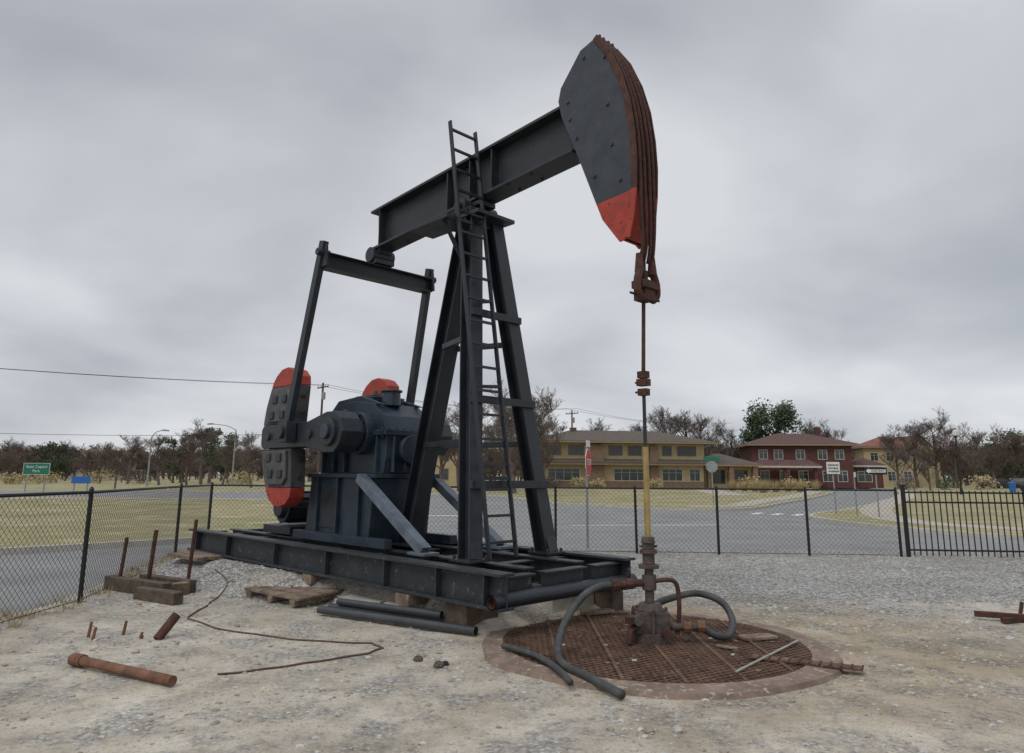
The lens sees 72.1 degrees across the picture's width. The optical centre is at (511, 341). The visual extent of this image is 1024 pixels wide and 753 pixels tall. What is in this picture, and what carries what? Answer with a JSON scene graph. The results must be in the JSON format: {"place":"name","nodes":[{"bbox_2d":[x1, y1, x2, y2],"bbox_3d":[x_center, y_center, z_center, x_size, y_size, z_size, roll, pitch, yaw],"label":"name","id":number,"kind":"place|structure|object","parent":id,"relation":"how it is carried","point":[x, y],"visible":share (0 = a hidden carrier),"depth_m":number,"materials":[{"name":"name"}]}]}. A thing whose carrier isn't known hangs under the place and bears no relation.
{"place":"outdoors","nodes":[
{"label":"outdoors","id":0,"kind":"place"},
{"bbox_2d":[67,450,137,479],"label":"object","id":1,"kind":"structure","parent":0,"point":[106,478],"depth_m":182.48,"materials":[{"name":"plant"}]},
{"bbox_2d":[0,497,279,547],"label":"lawn","id":2,"kind":"structure","parent":0,"point":[249,517],"depth_m":23.65,"materials":[{"name":"green plant"}]},
{"bbox_2d":[435,451,457,484],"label":"walls","id":3,"kind":"structure","parent":0,"point":[451,466],"depth_m":113.47,"materials":[{"name":"paint"}]},
{"bbox_2d":[171,483,832,508],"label":"lawn","id":4,"kind":"structure","parent":0,"point":[658,496],"depth_m":55.84,"materials":[{"name":"green plant"}]},
{"bbox_2d":[225,468,256,484],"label":"shrub","id":5,"kind":"object","parent":4,"relation":"on","point":[242,480],"visible":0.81,"depth_m":102.52,"materials":[{"name":"beige plant"}]},
{"bbox_2d":[232,431,262,487],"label":"bare tree","id":6,"kind":"object","parent":4,"relation":"on","point":[250,454],"visible":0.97,"depth_m":78.86,"materials":[{"name":"brown plant"}]},
{"bbox_2d":[317,383,328,472],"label":"utility pole","id":7,"kind":"object","parent":4,"relation":"on","point":[323,394],"visible":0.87,"depth_m":78.85,"materials":[{"name":"wood"}]},
{"bbox_2d":[436,408,458,478],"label":"bare tree","id":8,"kind":"object","parent":4,"relation":"on","point":[441,467],"visible":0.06,"depth_m":88.57,"materials":[{"name":"brown plant"}]},
{"bbox_2d":[445,401,494,489],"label":"bare tree","id":9,"kind":"object","parent":4,"relation":"on","point":[453,450],"visible":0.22,"depth_m":69.15,"materials":[{"name":"brown plant"}]},
{"bbox_2d":[483,397,518,480],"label":"bare tree","id":10,"kind":"object","parent":4,"relation":"on","point":[495,450],"visible":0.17,"depth_m":76.10,"materials":[{"name":"brown plant"}]},
{"bbox_2d":[483,382,546,493],"bbox_3d":[-0.204,8.201,61.400,5.995,10.184,6.269,8,-13,-35],"label":"bare tree","id":11,"kind":"object","parent":4,"relation":"on","point":[511,427],"visible":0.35,"depth_m":61.39,"materials":[{"name":"brown plant"}]},
{"bbox_2d":[489,386,562,455],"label":"bare tree","id":12,"kind":"object","parent":4,"relation":"on","point":[547,405],"visible":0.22,"depth_m":70.77,"materials":[{"name":"brown plant"}]},
{"bbox_2d":[507,394,554,466],"bbox_3d":[1.309,8.010,53.820,3.682,7.668,5.809,2,-11,-6],"label":"bare tree","id":13,"kind":"object","parent":4,"relation":"on","point":[545,427],"visible":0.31,"depth_m":53.80,"materials":[{"name":"brown plant"}]},
{"bbox_2d":[537,413,565,471],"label":"bare tree","id":14,"kind":"object","parent":4,"relation":"on","point":[551,448],"visible":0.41,"depth_m":90.87,"materials":[{"name":"brown plant"}]},
{"bbox_2d":[566,410,577,431],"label":"utility pole","id":15,"kind":"object","parent":4,"relation":"on","point":[572,418],"visible":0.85,"depth_m":104.43,"materials":[{"name":"wood"}]},
{"bbox_2d":[0,368,725,453],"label":"power line","id":16,"kind":"object","parent":15,"relation":"attached to","point":[231,382],"visible":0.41,"depth_m":69.39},
{"bbox_2d":[544,443,750,487],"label":"walls","id":17,"kind":"structure","parent":4,"relation":"on","point":[599,451],"depth_m":99.63,"materials":[{"name":"paint"}]},
{"bbox_2d":[546,445,747,483],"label":"windows","id":18,"kind":"structure","parent":17,"relation":"attached to","point":[620,474],"depth_m":99.86,"materials":[{"name":"grey glass"}]},
{"bbox_2d":[544,430,762,466],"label":"roof","id":19,"kind":"structure","parent":17,"relation":"on","point":[615,437],"depth_m":100.27,"materials":[{"name":"brown"}]},
{"bbox_2d":[646,406,679,434],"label":"bare tree","id":20,"kind":"object","parent":4,"relation":"on","point":[663,428],"visible":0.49,"depth_m":117.88,"materials":[{"name":"brown plant"}]},
{"bbox_2d":[570,427,758,487],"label":"porch columns","id":21,"kind":"structure","parent":4,"relation":"on","point":[730,474],"depth_m":101.06,"materials":[{"name":"brown brick"}]},
{"bbox_2d":[664,408,709,449],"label":"bare tree","id":22,"kind":"object","parent":4,"relation":"on","point":[684,420],"visible":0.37,"depth_m":123.80,"materials":[{"name":"brown plant"}]},
{"bbox_2d":[678,414,727,456],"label":"bare tree","id":23,"kind":"object","parent":4,"relation":"on","point":[700,424],"visible":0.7,"depth_m":119.83,"materials":[{"name":"brown plant"}]},
{"bbox_2d":[703,457,719,505],"bbox_3d":[10.626,7.487,37.296,0.850,2.688,0.075,-2,-11,11],"label":"street name sign","id":24,"kind":"object","parent":4,"relation":"on","point":[711,466],"visible":0.89,"depth_m":37.42,"materials":[{"name":"metal"}]},
{"bbox_2d":[707,418,762,458],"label":"bare tree","id":25,"kind":"object","parent":4,"relation":"on","point":[731,437],"visible":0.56,"depth_m":127.51,"materials":[{"name":"brown plant"}]},
{"bbox_2d":[783,427,820,484],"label":"porch columns","id":26,"kind":"structure","parent":4,"relation":"on","point":[817,431],"depth_m":106.83,"materials":[{"name":"red brick"}]},
{"bbox_2d":[739,446,883,487],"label":"walls","id":27,"kind":"structure","parent":4,"relation":"on","point":[750,453],"depth_m":109.58,"materials":[{"name":"red brick"}]},
{"bbox_2d":[733,434,887,467],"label":"roof","id":28,"kind":"structure","parent":27,"relation":"on","point":[793,440],"depth_m":109.82,"materials":[{"name":"red"}]},
{"bbox_2d":[758,450,872,481],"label":"windows","id":29,"kind":"structure","parent":27,"relation":"attached to","point":[862,476],"depth_m":109.58,"materials":[{"name":"grey glass"}]},
{"bbox_2d":[0,473,1011,491],"bbox_3d":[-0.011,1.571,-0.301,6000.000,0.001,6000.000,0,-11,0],"label":"ground","id":30,"kind":"structure","parent":0,"point":[63,485],"depth_m":103.19,"materials":[{"name":"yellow plant"}]},
{"bbox_2d":[0,440,29,479],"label":"bare tree","id":31,"kind":"object","parent":30,"relation":"on","point":[7,462],"visible":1,"depth_m":103.03,"materials":[{"name":"brown plant"}]},
{"bbox_2d":[0,472,32,484],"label":"shrub","id":32,"kind":"object","parent":30,"relation":"on","point":[4,478],"visible":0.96,"depth_m":97.84,"materials":[{"name":"beige plant"}]},
{"bbox_2d":[22,463,50,491],"bbox_3d":[-39.863,11.433,58.898,2.100,2.400,0.144,1,-11,-6],"label":"highway sign","id":33,"kind":"object","parent":30,"relation":"on","point":[36,468],"visible":1,"depth_m":58.96,"materials":[{"name":"green metal"}]},
{"bbox_2d":[27,471,63,483],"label":"shrub","id":34,"kind":"object","parent":30,"relation":"on","point":[38,479],"visible":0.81,"depth_m":105.61,"materials":[{"name":"beige plant"}]},
{"bbox_2d":[34,441,74,481],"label":"evergreen tree","id":35,"kind":"object","parent":30,"relation":"on","point":[47,449],"visible":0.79,"depth_m":117.87,"materials":[{"name":"green plant"}]},
{"bbox_2d":[50,441,75,482],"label":"bare tree","id":36,"kind":"object","parent":30,"relation":"on","point":[58,451],"visible":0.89,"depth_m":117.88,"materials":[{"name":"brown plant"}]},
{"bbox_2d":[74,449,99,475],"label":"bare tree","id":37,"kind":"object","parent":30,"relation":"on","point":[88,457],"visible":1,"depth_m":115.92,"materials":[{"name":"brown plant"}]},
{"bbox_2d":[76,467,121,483],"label":"shrub","id":38,"kind":"object","parent":30,"relation":"on","point":[95,474],"visible":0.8,"depth_m":107.74,"materials":[{"name":"beige plant"}]},
{"bbox_2d":[95,441,121,481],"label":"bare tree","id":39,"kind":"object","parent":30,"relation":"on","point":[102,456],"visible":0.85,"depth_m":123.37,"materials":[{"name":"brown plant"}]},
{"bbox_2d":[102,446,128,488],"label":"bare tree","id":40,"kind":"object","parent":30,"relation":"on","point":[115,455],"visible":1,"depth_m":73.63,"materials":[{"name":"brown plant"}]},
{"bbox_2d":[0,497,266,554],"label":"kerb","id":41,"kind":"structure","parent":30,"relation":"on","point":[28,548],"depth_m":14.81,"materials":[{"name":"concrete"}]},
{"bbox_2d":[118,434,156,483],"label":"bare tree","id":42,"kind":"object","parent":30,"relation":"on","point":[134,447],"visible":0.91,"depth_m":106.86,"materials":[{"name":"brown plant"}]},
{"bbox_2d":[121,469,156,483],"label":"shrub","id":43,"kind":"object","parent":30,"relation":"on","point":[141,480],"visible":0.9,"depth_m":109.61,"materials":[{"name":"beige plant"}]},
{"bbox_2d":[142,434,180,484],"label":"bare tree","id":44,"kind":"object","parent":30,"relation":"on","point":[159,460],"visible":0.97,"depth_m":98.85,"materials":[{"name":"brown plant"}]},
{"bbox_2d":[160,436,188,482],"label":"tree","id":45,"kind":"object","parent":30,"relation":"on","point":[174,470],"visible":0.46,"depth_m":122.60,"materials":[{"name":"green plant"}]},
{"bbox_2d":[165,429,200,482],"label":"bare tree","id":46,"kind":"object","parent":30,"relation":"on","point":[181,460],"visible":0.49,"depth_m":122.77,"materials":[{"name":"brown plant"}]},
{"bbox_2d":[171,438,207,484],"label":"bare tree","id":47,"kind":"object","parent":30,"relation":"on","point":[191,448],"visible":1,"depth_m":93.33,"materials":[{"name":"brown plant"}]},
{"bbox_2d":[181,418,220,483],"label":"bare tree","id":48,"kind":"object","parent":30,"relation":"on","point":[200,438],"visible":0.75,"depth_m":108.26,"materials":[{"name":"brown plant"}]},
{"bbox_2d":[198,427,227,483],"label":"tree","id":49,"kind":"object","parent":30,"relation":"on","point":[213,444],"visible":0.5,"depth_m":117.71,"materials":[{"name":"green plant"}]},
{"bbox_2d":[213,432,244,482],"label":"evergreen tree","id":50,"kind":"object","parent":30,"relation":"on","point":[221,469],"visible":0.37,"depth_m":127.87,"materials":[{"name":"green plant"}]},
{"bbox_2d":[215,434,245,483],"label":"bare tree","id":51,"kind":"object","parent":30,"relation":"on","point":[226,452],"visible":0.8,"depth_m":98.66,"materials":[{"name":"brown plant"}]},
{"bbox_2d":[0,437,1023,486],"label":"distant trees","id":52,"kind":"object","parent":30,"relation":"on","point":[966,472],"visible":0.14,"depth_m":156.84,"materials":[{"name":"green plant"}]},
{"bbox_2d":[738,398,814,443],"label":"evergreen tree","id":53,"kind":"object","parent":30,"relation":"on","point":[784,417],"visible":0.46,"depth_m":123.72,"materials":[{"name":"green plant"}]},
{"bbox_2d":[817,419,853,458],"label":"bare tree","id":54,"kind":"object","parent":30,"relation":"on","point":[826,433],"visible":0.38,"depth_m":138.96,"materials":[{"name":"brown plant"}]},
{"bbox_2d":[0,548,1023,752],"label":"gravel ground","id":55,"kind":"structure","parent":0,"point":[843,724],"depth_m":5.56,"materials":[{"name":"gravel"}]},
{"bbox_2d":[0,547,190,633],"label":"dry weeds","id":56,"kind":"object","parent":55,"relation":"on","point":[108,593],"visible":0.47,"depth_m":8.63,"materials":[{"name":"beige plant"}]},
{"bbox_2d":[0,482,212,622],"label":"chain link fence","id":57,"kind":"object","parent":55,"relation":"on","point":[91,492],"visible":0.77,"depth_m":9.19,"materials":[{"name":"metal"}]},
{"bbox_2d":[67,652,176,685],"bbox_3d":[-3.120,2.615,5.620,1.253,0.098,0.101,-5,-12,27],"label":"rusty pipe","id":58,"kind":"object","parent":55,"relation":"on","point":[79,659],"visible":1,"depth_m":5.57,"materials":[{"name":"metal"}]},
{"bbox_2d":[119,537,128,575],"bbox_3d":[-5.421,3.104,9.794,0.092,0.723,0.048,6,-12,-26],"label":"rusty stake","id":59,"kind":"object","parent":55,"relation":"on","point":[123,556],"visible":0.65,"depth_m":9.80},
{"bbox_2d":[103,573,196,605],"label":"timber beams","id":60,"kind":"object","parent":55,"relation":"on","point":[166,590],"visible":0.95,"depth_m":9.33,"materials":[{"name":"brown wood"}]},
{"bbox_2d":[146,530,158,579],"bbox_3d":[-5.021,3.058,9.803,0.102,0.823,0.057,6,-12,-26],"label":"rusty stake","id":61,"kind":"object","parent":55,"relation":"on","point":[152,554],"visible":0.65,"depth_m":9.80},
{"bbox_2d":[153,612,179,639],"bbox_3d":[-3.389,2.810,6.915,0.090,0.260,0.247,-7,-13,33],"label":"rusty pipe stub","id":62,"kind":"object","parent":55,"relation":"on","point":[167,626],"visible":0.9,"depth_m":6.89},
{"bbox_2d":[187,519,197,578],"bbox_3d":[-4.601,3.053,10.110,0.096,0.952,0.051,6,-12,-26],"label":"rusty stake","id":63,"kind":"object","parent":55,"relation":"on","point":[192,548],"visible":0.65,"depth_m":10.11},
{"bbox_2d":[167,551,225,560],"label":"wood planks","id":64,"kind":"object","parent":55,"relation":"on","point":[200,556],"visible":0.79,"depth_m":11.13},
{"bbox_2d":[187,569,383,674],"bbox_3d":[-3.002,3.074,8.249,1.477,0.207,5.273,6,-12,-29],"label":"steel cable","id":65,"kind":"object","parent":55,"relation":"on","point":[295,664],"visible":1,"depth_m":6.74,"materials":[{"name":"metal"}]},
{"bbox_2d":[244,586,344,606],"bbox_3d":[-2.737,3.257,9.173,1.240,0.100,0.940,-9,-11,39],"label":"wood pallet","id":66,"kind":"object","parent":55,"relation":"on","point":[298,596],"visible":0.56,"depth_m":8.84,"materials":[{"name":"wood"}]},
{"bbox_2d":[334,594,384,603],"bbox_3d":[-1.771,3.138,8.458,0.620,0.090,0.360,-4,-12,20],"label":"concrete block","id":67,"kind":"object","parent":55,"relation":"on","point":[361,598],"depth_m":8.44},
{"bbox_2d":[317,598,477,635],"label":"plastic pipes","id":68,"kind":"object","parent":55,"relation":"on","point":[397,614],"visible":0.94,"depth_m":7.64,"materials":[{"name":"black"}]},
{"bbox_2d":[187,34,660,625],"bbox_3d":[-1.601,0.225,10.457,2.600,6.655,8.890,11,-15,-44],"label":"pump jack","id":69,"kind":"object","parent":55,"relation":"on","point":[357,514],"visible":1,"depth_m":9.05,"materials":[{"name":"metal"}]},
{"bbox_2d":[207,482,902,556],"bbox_3d":[0.733,3.786,15.012,14.696,1.430,0.144,0,-11,3],"label":"chain link fence","id":70,"kind":"object","parent":55,"relation":"on","point":[715,489],"visible":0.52,"depth_m":14.89,"materials":[{"name":"metal"}]},
{"bbox_2d":[585,440,590,547],"bbox_3d":[1.728,3.489,16.058,0.087,2.420,0.620,-3,-11,18],"label":"stop sign","id":71,"kind":"object","parent":55,"relation":"on","point":[587,461],"visible":0.99,"depth_m":16.02,"materials":[{"name":"metal"}]},
{"bbox_2d":[482,610,863,699],"bbox_3d":[1.356,2.894,6.750,3.300,0.076,3.326,0,-11,0],"label":"well cellar","id":72,"kind":"object","parent":55,"relation":"on","point":[698,666],"visible":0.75,"depth_m":6.11,"materials":[{"name":"brown"}]},
{"bbox_2d":[580,608,614,615],"bbox_3d":[0.979,3.101,8.062,0.400,0.040,0.120,6,-12,-28],"label":"wood scrap","id":73,"kind":"object","parent":72,"relation":"on","point":[596,611],"visible":1,"depth_m":8.02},
{"bbox_2d":[501,536,736,699],"bbox_3d":[1.302,2.304,6.250,2.358,0.994,1.585,6,-12,-25],"label":"wellhead","id":74,"kind":"object","parent":72,"relation":"on","point":[647,620],"visible":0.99,"depth_m":6.69,"materials":[{"name":"metal"}]},
{"bbox_2d":[526,616,789,671],"bbox_3d":[1.513,2.889,6.808,2.098,0.008,2.438,6,-12,-27],"label":"debris","id":75,"kind":"object","parent":72,"relation":"on","point":[732,654],"visible":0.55,"depth_m":6.57,"materials":[{"name":"concrete"}]},
{"bbox_2d":[737,633,777,640],"bbox_3d":[2.400,2.894,6.881,0.360,0.030,0.160,4,-11,-17],"label":"wood scrap","id":76,"kind":"object","parent":72,"relation":"on","point":[757,637],"visible":1,"depth_m":6.84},
{"bbox_2d":[735,640,797,672],"bbox_3d":[2.266,2.761,6.194,0.018,0.018,1.440,-9,-14,39],"label":"conduit","id":77,"kind":"object","parent":72,"relation":"on","point":[751,663],"visible":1,"depth_m":6.05,"materials":[{"name":"metal"}]},
{"bbox_2d":[899,484,1023,556],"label":"iron fence","id":78,"kind":"object","parent":55,"relation":"on","point":[905,520],"visible":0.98,"depth_m":14.52,"materials":[{"name":"metal"}]},
{"bbox_2d":[974,602,1023,622],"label":"scrap iron","id":79,"kind":"object","parent":55,"relation":"on","point":[1003,617],"visible":1,"depth_m":7.98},
{"bbox_2d":[0,488,1023,616],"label":"road","id":80,"kind":"structure","parent":0,"point":[661,517],"depth_m":20.02,"materials":[{"name":"asphalt"}]},
{"bbox_2d":[71,476,90,495],"bbox_3d":[-31.232,10.492,50.950,1.300,1.370,0.132,1,-11,-6],"label":"blue road sign","id":81,"kind":"object","parent":80,"relation":"on","point":[80,479],"visible":0.94,"depth_m":50.96,"materials":[{"name":"metal"}]},
{"bbox_2d":[166,488,835,510],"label":"kerb","id":82,"kind":"structure","parent":80,"relation":"on","point":[683,509],"depth_m":38.56,"materials":[{"name":"concrete"}]},
{"bbox_2d":[808,488,1022,539],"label":"kerb","id":83,"kind":"structure","parent":80,"relation":"on","point":[890,527],"depth_m":21.60,"materials":[{"name":"concrete"}]},
{"bbox_2d":[0,0,1023,479],"label":"sky","id":84,"kind":"structure","parent":0,"point":[840,217],"materials":[{"name":"grey"}]},
{"bbox_2d":[687,491,820,506],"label":"sidewalk","id":85,"kind":"structure","parent":0,"point":[745,503],"depth_m":44.33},
{"bbox_2d":[813,486,1023,534],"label":"lawn","id":86,"kind":"structure","parent":0,"point":[961,507],"depth_m":32.12,"materials":[{"name":"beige plant"}]},
{"bbox_2d":[825,461,840,513],"bbox_3d":[13.471,6.188,29.400,0.620,2.302,0.082,0,-11,0],"label":"parking sign","id":87,"kind":"object","parent":86,"relation":"on","point":[833,468],"visible":0.93,"depth_m":29.52,"materials":[{"name":"metal"}]},
{"bbox_2d":[864,467,886,516],"bbox_3d":[14.237,5.953,27.406,0.860,2.023,0.089,0,-11,0],"label":"one way sign","id":88,"kind":"object","parent":86,"relation":"on","point":[875,471],"visible":1,"depth_m":27.52,"materials":[{"name":"metal"}]},
{"bbox_2d":[852,448,919,486],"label":"walls","id":89,"kind":"structure","parent":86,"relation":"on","point":[862,453],"depth_m":129.32,"materials":[{"name":"yellow paint"}]},
{"bbox_2d":[852,437,920,449],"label":"roof","id":90,"kind":"structure","parent":89,"relation":"on","point":[874,443],"depth_m":131.12,"materials":[{"name":"ceramic"}]},
{"bbox_2d":[870,452,912,480],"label":"windows","id":91,"kind":"structure","parent":89,"relation":"attached to","point":[874,457],"depth_m":128.94,"materials":[{"name":"grey glass"}]},
{"bbox_2d":[875,424,918,486],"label":"bare tree","id":92,"kind":"object","parent":86,"relation":"on","point":[888,441],"visible":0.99,"depth_m":110.21,"materials":[{"name":"brown plant"}]},
{"bbox_2d":[893,475,923,489],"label":"shrub","id":93,"kind":"object","parent":86,"relation":"on","point":[908,484],"visible":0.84,"depth_m":95.94,"materials":[{"name":"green plant"}]},
{"bbox_2d":[887,420,937,487],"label":"bare tree","id":94,"kind":"object","parent":86,"relation":"on","point":[919,430],"visible":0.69,"depth_m":118.03,"materials":[{"name":"brown plant"}]},
{"bbox_2d":[910,444,937,490],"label":"bare tree","id":95,"kind":"object","parent":86,"relation":"on","point":[923,471],"visible":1,"depth_m":88.65,"materials":[{"name":"brown plant"}]},
{"bbox_2d":[897,407,968,487],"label":"bare tree","id":96,"kind":"object","parent":86,"relation":"on","point":[935,444],"visible":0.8,"depth_m":116.25,"materials":[{"name":"brown plant"}]},
{"bbox_2d":[933,473,958,489],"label":"shrub","id":97,"kind":"object","parent":86,"relation":"on","point":[945,485],"visible":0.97,"depth_m":97.81,"materials":[{"name":"green plant"}]},
{"bbox_2d":[952,428,962,494],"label":"street lamp","id":98,"kind":"object","parent":86,"relation":"on","point":[954,433],"visible":0.98,"depth_m":69.07,"materials":[{"name":"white metal"}]},
{"bbox_2d":[929,420,986,487],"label":"bare tree","id":99,"kind":"object","parent":86,"relation":"on","point":[955,464],"visible":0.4,"depth_m":123.32,"materials":[{"name":"brown plant"}]},
{"bbox_2d":[951,422,988,488],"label":"bare tree","id":100,"kind":"object","parent":86,"relation":"on","point":[976,440],"visible":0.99,"depth_m":103.92,"materials":[{"name":"brown plant"}]},
{"bbox_2d":[965,475,1000,489],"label":"shrub","id":101,"kind":"object","parent":86,"relation":"on","point":[982,481],"visible":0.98,"depth_m":99.77,"materials":[{"name":"beige plant"}]},
{"bbox_2d":[960,423,1011,488],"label":"bare tree","id":102,"kind":"object","parent":86,"relation":"on","point":[991,454],"visible":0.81,"depth_m":112.95,"materials":[{"name":"brown plant"}]},
{"bbox_2d":[978,478,1008,488],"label":"parked car","id":103,"kind":"object","parent":86,"relation":"on","point":[1003,481],"visible":0.55,"depth_m":115.06,"materials":[{"name":"grey paint"}]},
{"bbox_2d":[977,428,1023,487],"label":"evergreen tree","id":104,"kind":"object","parent":86,"relation":"on","point":[1003,473],"visible":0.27,"depth_m":122.88,"materials":[{"name":"green plant"}]},
{"bbox_2d":[987,428,1023,477],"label":"evergreen tree","id":105,"kind":"object","parent":86,"relation":"on","point":[1010,465],"visible":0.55,"depth_m":118.47,"materials":[{"name":"green plant"}]},
{"bbox_2d":[996,431,1023,488],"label":"bare tree","id":106,"kind":"object","parent":86,"relation":"on","point":[1019,440],"visible":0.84,"depth_m":116.06,"materials":[{"name":"brown plant"}]},
{"bbox_2d":[897,436,941,486],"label":"gabled house","id":107,"kind":"structure","parent":0,"point":[924,482],"depth_m":137.58,"materials":[{"name":"paint"}]},
{"bbox_2d":[859,490,1023,529],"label":"sidewalk","id":108,"kind":"structure","parent":0,"point":[869,512],"depth_m":29.19,"materials":[{"name":"concrete"}]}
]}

